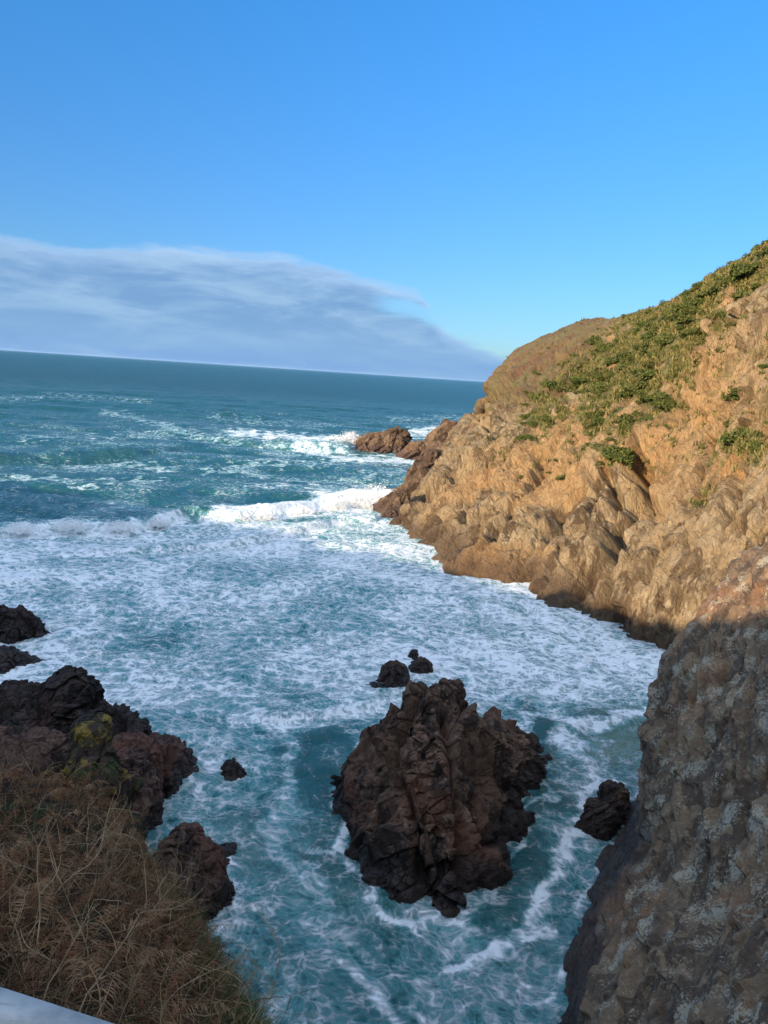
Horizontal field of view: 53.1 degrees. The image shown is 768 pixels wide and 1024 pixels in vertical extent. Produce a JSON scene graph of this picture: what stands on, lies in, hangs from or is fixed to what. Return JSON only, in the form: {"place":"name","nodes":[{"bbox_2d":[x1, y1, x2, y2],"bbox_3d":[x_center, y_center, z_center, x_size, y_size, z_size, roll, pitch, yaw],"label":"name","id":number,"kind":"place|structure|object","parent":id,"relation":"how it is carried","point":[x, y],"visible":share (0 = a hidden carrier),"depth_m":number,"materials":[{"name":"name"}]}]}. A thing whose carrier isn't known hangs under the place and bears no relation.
{"place":"outdoors","nodes":[
{"label":"outdoors","id":0,"kind":"place"},
{"bbox_2d":[0,735,330,1023],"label":"bank ground","id":1,"kind":"structure","parent":0,"point":[8,806],"depth_m":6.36,"materials":[{"name":"brown plant"}]},
{"bbox_2d":[57,710,160,877],"bbox_3d":[-5.096,6.595,13.672,2.921,5.890,4.219,-1,11,-27],"label":"mossy rock","id":2,"kind":"object","parent":1,"relation":"on","point":[91,734],"visible":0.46,"depth_m":13.24,"materials":[{"name":"stone"}]},
{"bbox_2d":[0,764,270,1023],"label":"dead bracken","id":3,"kind":"object","parent":1,"relation":"on","point":[99,964],"visible":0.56,"depth_m":5.36,"materials":[{"name":"brown plant"}]},
{"bbox_2d":[0,757,292,1023],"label":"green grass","id":4,"kind":"structure","parent":1,"relation":"on","point":[245,1017],"depth_m":5.72,"materials":[{"name":"plant"}]},
{"bbox_2d":[0,350,665,1023],"bbox_3d":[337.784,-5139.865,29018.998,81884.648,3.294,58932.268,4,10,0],"label":"sea","id":5,"kind":"structure","parent":0,"point":[210,630],"depth_m":51.92,"materials":[{"name":"liquid"}]},
{"bbox_2d":[0,645,33,673],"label":"shore rock","id":6,"kind":"object","parent":5,"relation":"in","point":[12,657],"visible":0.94,"depth_m":44.59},
{"bbox_2d":[0,604,52,643],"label":"shore rock","id":7,"kind":"object","parent":5,"relation":"in","point":[19,623],"visible":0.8,"depth_m":48.86,"materials":[{"name":"stone"}]},
{"bbox_2d":[28,655,46,663],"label":"shore rock","id":8,"kind":"object","parent":5,"relation":"in","point":[36,659],"visible":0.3,"depth_m":45.52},
{"bbox_2d":[0,665,152,736],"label":"shore rock","id":9,"kind":"object","parent":5,"relation":"in","point":[63,699],"visible":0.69,"depth_m":34.26,"materials":[{"name":"stone"}]},
{"bbox_2d":[0,516,175,535],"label":"sea spray","id":10,"kind":"object","parent":5,"relation":"on","point":[19,529],"visible":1,"depth_m":81.28,"materials":[{"name":"white"}]},
{"bbox_2d":[111,732,198,839],"bbox_3d":[-11.925,10.955,32.072,7.334,4.020,9.831,4,10,0],"label":"shore rock","id":11,"kind":"object","parent":5,"relation":"in","point":[166,762],"visible":0.26,"depth_m":31.54,"materials":[{"name":"stone"}]},
{"bbox_2d":[152,822,235,923],"bbox_3d":[-6.345,12.449,25.283,2.863,3.366,6.235,4,10,0],"label":"shore rock","id":12,"kind":"object","parent":5,"relation":"in","point":[202,847],"visible":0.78,"depth_m":25.40,"materials":[{"name":"stone"}]},
{"bbox_2d":[219,842,236,860],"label":"submerged rock","id":13,"kind":"object","parent":5,"relation":"in","point":[230,848],"visible":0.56,"depth_m":28.84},
{"bbox_2d":[220,757,246,780],"bbox_3d":[-6.783,11.686,34.672,1.286,1.051,1.442,0,11,-22],"label":"sea rock","id":14,"kind":"object","parent":5,"relation":"in","point":[233,769],"visible":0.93,"depth_m":34.42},
{"bbox_2d":[262,431,359,445],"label":"sea spray","id":15,"kind":"object","parent":5,"relation":"on","point":[348,437],"visible":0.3,"depth_m":190.35,"materials":[{"name":"white"}]},
{"bbox_2d":[229,482,395,521],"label":"sea spray","id":16,"kind":"object","parent":5,"relation":"on","point":[360,501],"visible":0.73,"depth_m":101.66,"materials":[{"name":"white"}]},
{"bbox_2d":[365,681,389,687],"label":"sea rock","id":17,"kind":"object","parent":5,"relation":"in","point":[374,684],"visible":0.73,"depth_m":45.02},
{"bbox_2d":[355,425,412,453],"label":"islet rock","id":18,"kind":"object","parent":5,"relation":"in","point":[396,440],"visible":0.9,"depth_m":184.11,"materials":[{"name":"stone"}]},
{"bbox_2d":[372,488,410,517],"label":"point rock","id":19,"kind":"object","parent":5,"relation":"in","point":[390,504],"visible":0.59,"depth_m":100.77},
{"bbox_2d":[376,660,409,687],"bbox_3d":[0.522,9.946,46.023,2.574,2.269,2.349,4,10,0],"label":"sea rock","id":20,"kind":"object","parent":5,"relation":"in","point":[394,674],"visible":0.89,"depth_m":45.44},
{"bbox_2d":[407,649,418,659],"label":"sea rock","id":21,"kind":"object","parent":5,"relation":"in","point":[413,654],"visible":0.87,"depth_m":49.94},
{"bbox_2d":[392,445,443,495],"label":"point rock","id":22,"kind":"object","parent":5,"relation":"in","point":[421,466],"visible":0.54,"depth_m":112.08,"materials":[{"name":"stone"}]},
{"bbox_2d":[395,440,443,459],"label":"islet rock","id":23,"kind":"object","parent":5,"relation":"in","point":[412,450],"visible":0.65,"depth_m":173.70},
{"bbox_2d":[408,656,433,673],"bbox_3d":[2.266,9.975,47.967,2.069,1.971,1.878,4,10,0],"label":"sea rock","id":24,"kind":"object","parent":5,"relation":"in","point":[420,665],"visible":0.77,"depth_m":47.48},
{"bbox_2d":[330,677,552,917],"bbox_3d":[2.462,10.156,33.773,9.787,7.293,16.183,9,11,25],"label":"sea stack","id":25,"kind":"object","parent":5,"relation":"in","point":[433,783],"visible":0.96,"depth_m":29.47,"materials":[{"name":"stone"}]},
{"bbox_2d":[425,418,457,441],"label":"islet rock","id":26,"kind":"object","parent":5,"relation":"in","point":[441,431],"visible":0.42,"depth_m":189.55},
{"bbox_2d":[573,797,620,840],"bbox_3d":[8.985,13.111,32.322,2.239,2.212,2.061,4,10,0],"label":"shore rock","id":27,"kind":"object","parent":5,"relation":"in","point":[600,819],"visible":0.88,"depth_m":31.74,"materials":[{"name":"stone"}]},
{"bbox_2d":[596,779,630,824],"bbox_3d":[10.088,12.927,33.442,1.894,2.271,2.641,4,10,0],"label":"shore rock","id":28,"kind":"object","parent":5,"relation":"in","point":[615,794],"visible":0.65,"depth_m":32.90,"materials":[{"name":"stone"}]},
{"bbox_2d":[0,0,767,381],"label":"sky","id":29,"kind":"structure","parent":0,"point":[437,189],"materials":[{"name":"blue"}]},
{"bbox_2d":[389,249,767,649],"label":"cliff headland","id":30,"kind":"structure","parent":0,"point":[638,550],"depth_m":73.05,"materials":[{"name":"stone"}]},
{"bbox_2d":[519,414,529,418],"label":"gorse bush","id":31,"kind":"object","parent":30,"relation":"on","point":[524,416],"visible":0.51,"depth_m":108.50,"materials":[{"name":"green plant"}]},
{"bbox_2d":[515,434,535,440],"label":"gorse bush","id":32,"kind":"object","parent":30,"relation":"on","point":[527,436],"visible":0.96,"depth_m":94.31,"materials":[{"name":"green plant"}]},
{"bbox_2d":[526,420,537,426],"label":"gorse bush","id":33,"kind":"object","parent":30,"relation":"on","point":[532,423],"visible":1,"depth_m":98.93,"materials":[{"name":"green plant"}]},
{"bbox_2d":[526,391,545,399],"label":"gorse bush","id":34,"kind":"object","parent":30,"relation":"on","point":[532,394],"visible":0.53,"depth_m":119.07,"materials":[{"name":"green plant"}]},
{"bbox_2d":[537,415,548,420],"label":"gorse bush","id":35,"kind":"object","parent":30,"relation":"on","point":[543,417],"visible":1,"depth_m":99.15,"materials":[{"name":"green plant"}]},
{"bbox_2d":[539,378,557,388],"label":"gorse bush","id":36,"kind":"object","parent":30,"relation":"on","point":[549,384],"visible":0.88,"depth_m":111.90,"materials":[{"name":"green plant"}]},
{"bbox_2d":[554,385,565,391],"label":"gorse bush","id":37,"kind":"object","parent":30,"relation":"on","point":[559,388],"visible":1,"depth_m":109.81,"materials":[{"name":"green plant"}]},
{"bbox_2d":[570,375,590,383],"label":"gorse bush","id":38,"kind":"object","parent":30,"relation":"on","point":[578,380],"visible":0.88,"depth_m":106.74,"materials":[{"name":"green plant"}]},
{"bbox_2d":[576,388,588,393],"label":"gorse bush","id":39,"kind":"object","parent":30,"relation":"on","point":[582,391],"visible":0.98,"depth_m":103.45,"materials":[{"name":"green plant"}]},
{"bbox_2d":[580,442,590,451],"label":"gorse bush","id":40,"kind":"object","parent":30,"relation":"on","point":[583,448],"visible":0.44,"depth_m":81.60,"materials":[{"name":"green plant"}]},
{"bbox_2d":[583,409,602,417],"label":"gorse bush","id":41,"kind":"object","parent":30,"relation":"on","point":[592,414],"visible":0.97,"depth_m":90.80,"materials":[{"name":"green plant"}]},
{"bbox_2d":[588,335,600,342],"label":"gorse bush","id":42,"kind":"object","parent":30,"relation":"on","point":[592,338],"visible":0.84,"depth_m":128.56,"materials":[{"name":"green plant"}]},
{"bbox_2d":[587,374,601,380],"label":"gorse bush","id":43,"kind":"object","parent":30,"relation":"on","point":[597,377],"visible":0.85,"depth_m":109.01,"materials":[{"name":"green plant"}]},
{"bbox_2d":[589,368,601,376],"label":"gorse bush","id":44,"kind":"object","parent":30,"relation":"on","point":[592,371],"visible":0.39,"depth_m":110.41,"materials":[{"name":"green plant"}]},
{"bbox_2d":[589,415,604,425],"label":"gorse bush","id":45,"kind":"object","parent":30,"relation":"on","point":[598,419],"visible":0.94,"depth_m":89.33,"materials":[{"name":"green plant"}]},
{"bbox_2d":[589,381,607,387],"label":"gorse bush","id":46,"kind":"object","parent":30,"relation":"on","point":[594,384],"visible":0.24,"depth_m":99.51,"materials":[{"name":"green plant"}]},
{"bbox_2d":[593,383,611,391],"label":"gorse bush","id":47,"kind":"object","parent":30,"relation":"on","point":[602,389],"visible":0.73,"depth_m":97.13,"materials":[{"name":"green plant"}]},
{"bbox_2d":[592,338,614,348],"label":"gorse bush","id":48,"kind":"object","parent":30,"relation":"on","point":[607,345],"visible":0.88,"depth_m":118.28,"materials":[{"name":"green plant"}]},
{"bbox_2d":[599,401,610,407],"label":"gorse bush","id":49,"kind":"object","parent":30,"relation":"on","point":[605,404],"visible":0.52,"depth_m":92.25,"materials":[{"name":"green plant"}]},
{"bbox_2d":[602,373,612,380],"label":"gorse bush","id":50,"kind":"object","parent":30,"relation":"on","point":[608,377],"visible":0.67,"depth_m":103.04,"materials":[{"name":"green plant"}]},
{"bbox_2d":[602,358,616,364],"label":"gorse bush","id":51,"kind":"object","parent":30,"relation":"on","point":[608,361],"visible":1,"depth_m":105.77,"materials":[{"name":"green plant"}]},
{"bbox_2d":[601,449,634,465],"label":"gorse bush","id":52,"kind":"object","parent":30,"relation":"on","point":[624,457],"visible":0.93,"depth_m":77.27,"materials":[{"name":"green plant"}]},
{"bbox_2d":[600,445,636,459],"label":"gorse bush","id":53,"kind":"object","parent":30,"relation":"on","point":[620,450],"visible":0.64,"depth_m":78.30,"materials":[{"name":"green plant"}]},
{"bbox_2d":[470,238,767,507],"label":"slope turf","id":54,"kind":"structure","parent":30,"relation":"on","point":[742,442],"depth_m":87.86,"materials":[{"name":"plant"}]},
{"bbox_2d":[614,350,630,360],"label":"gorse bush","id":55,"kind":"object","parent":30,"relation":"on","point":[619,356],"visible":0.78,"depth_m":104.91,"materials":[{"name":"green plant"}]},
{"bbox_2d":[616,364,631,371],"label":"gorse bush","id":56,"kind":"object","parent":30,"relation":"on","point":[619,367],"visible":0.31,"depth_m":100.85,"materials":[{"name":"green plant"}]},
{"bbox_2d":[618,421,632,428],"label":"gorse bush","id":57,"kind":"object","parent":30,"relation":"on","point":[620,425],"visible":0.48,"depth_m":82.58,"materials":[{"name":"green plant"}]},
{"bbox_2d":[618,358,633,365],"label":"gorse bush","id":58,"kind":"object","parent":30,"relation":"on","point":[623,361],"visible":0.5,"depth_m":103.22,"materials":[{"name":"green plant"}]},
{"bbox_2d":[617,389,635,397],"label":"gorse bush","id":59,"kind":"object","parent":30,"relation":"on","point":[624,394],"visible":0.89,"depth_m":89.18,"materials":[{"name":"green plant"}]},
{"bbox_2d":[615,412,638,427],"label":"gorse bush","id":60,"kind":"object","parent":30,"relation":"on","point":[625,421],"visible":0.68,"depth_m":82.90,"materials":[{"name":"green plant"}]},
{"bbox_2d":[617,416,636,421],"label":"gorse bush","id":61,"kind":"object","parent":30,"relation":"on","point":[626,418],"visible":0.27,"depth_m":82.91,"materials":[{"name":"green plant"}]},
{"bbox_2d":[621,352,636,363],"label":"gorse bush","id":62,"kind":"object","parent":30,"relation":"on","point":[631,356],"visible":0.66,"depth_m":102.89,"materials":[{"name":"green plant"}]},
{"bbox_2d":[620,383,639,391],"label":"gorse bush","id":63,"kind":"object","parent":30,"relation":"on","point":[628,386],"visible":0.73,"depth_m":88.22,"materials":[{"name":"green plant"}]},
{"bbox_2d":[629,368,644,374],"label":"gorse bush","id":64,"kind":"object","parent":30,"relation":"on","point":[634,371],"visible":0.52,"depth_m":90.89,"materials":[{"name":"green plant"}]},
{"bbox_2d":[631,388,644,393],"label":"gorse bush","id":65,"kind":"object","parent":30,"relation":"on","point":[639,391],"visible":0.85,"depth_m":87.42,"materials":[{"name":"green plant"}]},
{"bbox_2d":[635,380,649,387],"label":"gorse bush","id":66,"kind":"object","parent":30,"relation":"on","point":[641,384],"visible":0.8,"depth_m":87.58,"materials":[{"name":"green plant"}]},
{"bbox_2d":[633,371,653,380],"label":"gorse bush","id":67,"kind":"object","parent":30,"relation":"on","point":[639,375],"visible":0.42,"depth_m":88.25,"materials":[{"name":"green plant"}]},
{"bbox_2d":[636,320,651,328],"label":"gorse bush","id":68,"kind":"object","parent":30,"relation":"on","point":[642,323],"visible":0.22,"depth_m":108.52,"materials":[{"name":"green plant"}]},
{"bbox_2d":[640,347,650,354],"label":"gorse bush","id":69,"kind":"object","parent":30,"relation":"on","point":[644,350],"visible":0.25,"depth_m":98.42,"materials":[{"name":"green plant"}]},
{"bbox_2d":[638,415,653,420],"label":"gorse bush","id":70,"kind":"object","parent":30,"relation":"on","point":[644,418],"visible":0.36,"depth_m":80.08,"materials":[{"name":"green plant"}]},
{"bbox_2d":[639,333,653,339],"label":"gorse bush","id":71,"kind":"object","parent":30,"relation":"on","point":[644,336],"visible":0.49,"depth_m":100.29,"materials":[{"name":"green plant"}]},
{"bbox_2d":[638,368,655,376],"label":"gorse bush","id":72,"kind":"object","parent":30,"relation":"on","point":[649,372],"visible":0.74,"depth_m":87.66,"materials":[{"name":"green plant"}]},
{"bbox_2d":[639,335,654,346],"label":"gorse bush","id":73,"kind":"object","parent":30,"relation":"on","point":[645,342],"visible":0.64,"depth_m":99.50,"materials":[{"name":"green plant"}]},
{"bbox_2d":[643,322,652,329],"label":"gorse bush","id":74,"kind":"object","parent":30,"relation":"on","point":[649,325],"visible":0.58,"depth_m":105.63,"materials":[{"name":"green plant"}]},
{"bbox_2d":[645,360,655,367],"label":"gorse bush","id":75,"kind":"object","parent":30,"relation":"on","point":[649,364],"visible":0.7,"depth_m":88.70,"materials":[{"name":"green plant"}]},
{"bbox_2d":[645,329,656,335],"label":"gorse bush","id":76,"kind":"object","parent":30,"relation":"on","point":[649,332],"visible":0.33,"depth_m":100.12,"materials":[{"name":"green plant"}]},
{"bbox_2d":[638,390,669,401],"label":"gorse bush","id":77,"kind":"object","parent":30,"relation":"on","point":[652,397],"visible":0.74,"depth_m":82.97,"materials":[{"name":"green plant"}]},
{"bbox_2d":[652,322,662,329],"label":"gorse bush","id":78,"kind":"object","parent":30,"relation":"on","point":[655,326],"visible":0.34,"depth_m":101.15,"materials":[{"name":"green plant"}]},
{"bbox_2d":[648,400,677,408],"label":"gorse bush","id":79,"kind":"object","parent":30,"relation":"on","point":[659,404],"visible":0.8,"depth_m":80.30,"materials":[{"name":"green plant"}]},
{"bbox_2d":[659,314,670,320],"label":"gorse bush","id":80,"kind":"object","parent":30,"relation":"on","point":[663,317],"visible":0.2,"depth_m":100.35,"materials":[{"name":"green plant"}]},
{"bbox_2d":[654,335,676,346],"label":"gorse bush","id":81,"kind":"object","parent":30,"relation":"on","point":[661,340],"visible":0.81,"depth_m":88.48,"materials":[{"name":"green plant"}]},
{"bbox_2d":[656,400,675,406],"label":"gorse bush","id":82,"kind":"object","parent":30,"relation":"on","point":[671,402],"visible":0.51,"depth_m":80.71,"materials":[{"name":"green plant"}]},
{"bbox_2d":[667,312,684,320],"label":"gorse bush","id":83,"kind":"object","parent":30,"relation":"on","point":[672,318],"visible":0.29,"depth_m":91.47,"materials":[{"name":"green plant"}]},
{"bbox_2d":[672,305,688,314],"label":"gorse bush","id":84,"kind":"object","parent":30,"relation":"on","point":[682,309],"visible":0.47,"depth_m":90.73,"materials":[{"name":"green plant"}]},
{"bbox_2d":[674,314,694,324],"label":"gorse bush","id":85,"kind":"object","parent":30,"relation":"on","point":[686,318],"visible":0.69,"depth_m":88.10,"materials":[{"name":"green plant"}]},
{"bbox_2d":[680,289,690,295],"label":"gorse bush","id":86,"kind":"object","parent":30,"relation":"on","point":[687,292],"visible":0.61,"depth_m":99.85,"materials":[{"name":"green plant"}]},
{"bbox_2d":[678,327,701,336],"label":"gorse bush","id":87,"kind":"object","parent":30,"relation":"on","point":[686,331],"visible":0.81,"depth_m":84.91,"materials":[{"name":"green plant"}]},
{"bbox_2d":[687,304,698,312],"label":"gorse bush","id":88,"kind":"object","parent":30,"relation":"on","point":[691,308],"visible":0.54,"depth_m":87.97,"materials":[{"name":"green plant"}]},
{"bbox_2d":[690,296,705,305],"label":"gorse bush","id":89,"kind":"object","parent":30,"relation":"on","point":[698,300],"visible":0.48,"depth_m":87.98,"materials":[{"name":"green plant"}]},
{"bbox_2d":[692,280,704,288],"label":"gorse bush","id":90,"kind":"object","parent":30,"relation":"on","point":[696,285],"visible":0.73,"depth_m":94.86,"materials":[{"name":"green plant"}]},
{"bbox_2d":[693,289,707,297],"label":"gorse bush","id":91,"kind":"object","parent":30,"relation":"on","point":[702,293],"visible":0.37,"depth_m":87.64,"materials":[{"name":"green plant"}]},
{"bbox_2d":[706,283,720,295],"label":"gorse bush","id":92,"kind":"object","parent":30,"relation":"on","point":[712,290],"visible":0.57,"depth_m":85.49,"materials":[{"name":"green plant"}]},
{"bbox_2d":[715,311,726,316],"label":"gorse bush","id":93,"kind":"object","parent":30,"relation":"on","point":[719,314],"visible":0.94,"depth_m":76.41,"materials":[{"name":"green plant"}]},
{"bbox_2d":[713,275,729,284],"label":"gorse bush","id":94,"kind":"object","parent":30,"relation":"on","point":[724,280],"visible":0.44,"depth_m":79.98,"materials":[{"name":"green plant"}]},
{"bbox_2d":[718,431,743,443],"bbox_3d":[28.811,-6.158,62.956,2.683,1.245,2.907,-2,0,24],"label":"gorse bush","id":95,"kind":"object","parent":30,"relation":"on","point":[727,439],"visible":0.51,"depth_m":62.77,"materials":[{"name":"green plant"}]},
{"bbox_2d":[723,388,739,399],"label":"gorse bush","id":96,"kind":"object","parent":30,"relation":"on","point":[735,396],"visible":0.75,"depth_m":67.64,"materials":[{"name":"green plant"}]},
{"bbox_2d":[730,426,749,437],"bbox_3d":[29.259,-6.333,61.961,2.328,1.426,2.830,14,5,43],"label":"gorse bush","id":97,"kind":"object","parent":30,"relation":"on","point":[742,432],"visible":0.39,"depth_m":61.67,"materials":[{"name":"green plant"}]},
{"bbox_2d":[730,289,750,300],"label":"gorse bush","id":98,"kind":"object","parent":30,"relation":"on","point":[737,294],"visible":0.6,"depth_m":74.50,"materials":[{"name":"green plant"}]},
{"bbox_2d":[727,261,763,280],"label":"gorse bush","id":99,"kind":"object","parent":30,"relation":"on","point":[741,270],"visible":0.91,"depth_m":76.24,"materials":[{"name":"green plant"}]},
{"bbox_2d":[750,282,761,288],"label":"gorse bush","id":100,"kind":"object","parent":30,"relation":"on","point":[754,285],"visible":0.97,"depth_m":72.93,"materials":[{"name":"green plant"}]},
{"bbox_2d":[749,439,763,451],"bbox_3d":[28.718,-4.984,58.370,1.721,0.998,1.393,11,22,16],"label":"gorse bush","id":101,"kind":"object","parent":30,"relation":"on","point":[754,443],"visible":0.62,"depth_m":58.41,"materials":[{"name":"green plant"}]},
{"bbox_2d":[754,247,767,256],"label":"gorse bush","id":102,"kind":"object","parent":30,"relation":"on","point":[763,253],"visible":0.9,"depth_m":75.72,"materials":[{"name":"green plant"}]},
{"bbox_2d":[757,363,767,367],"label":"gorse bush","id":103,"kind":"object","parent":30,"relation":"on","point":[762,365],"visible":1,"depth_m":63.41,"materials":[{"name":"green plant"}]},
{"bbox_2d":[558,540,767,1023],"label":"cliff wall","id":104,"kind":"structure","parent":0,"point":[673,929],"depth_m":22.28,"materials":[{"name":"stone"}]},
{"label":"hillside","id":105,"kind":"structure","parent":0,"visible":0},
{"bbox_2d":[0,724,72,783],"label":"shore rock","id":106,"kind":"object","parent":105,"relation":"on","point":[57,747],"visible":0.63,"depth_m":23.26,"materials":[{"name":"stone"}]},
{"bbox_2d":[0,987,113,1023],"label":"handrail","id":107,"kind":"object","parent":105,"relation":"on","point":[17,1008],"visible":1,"depth_m":1.15,"materials":[{"name":"metal"}]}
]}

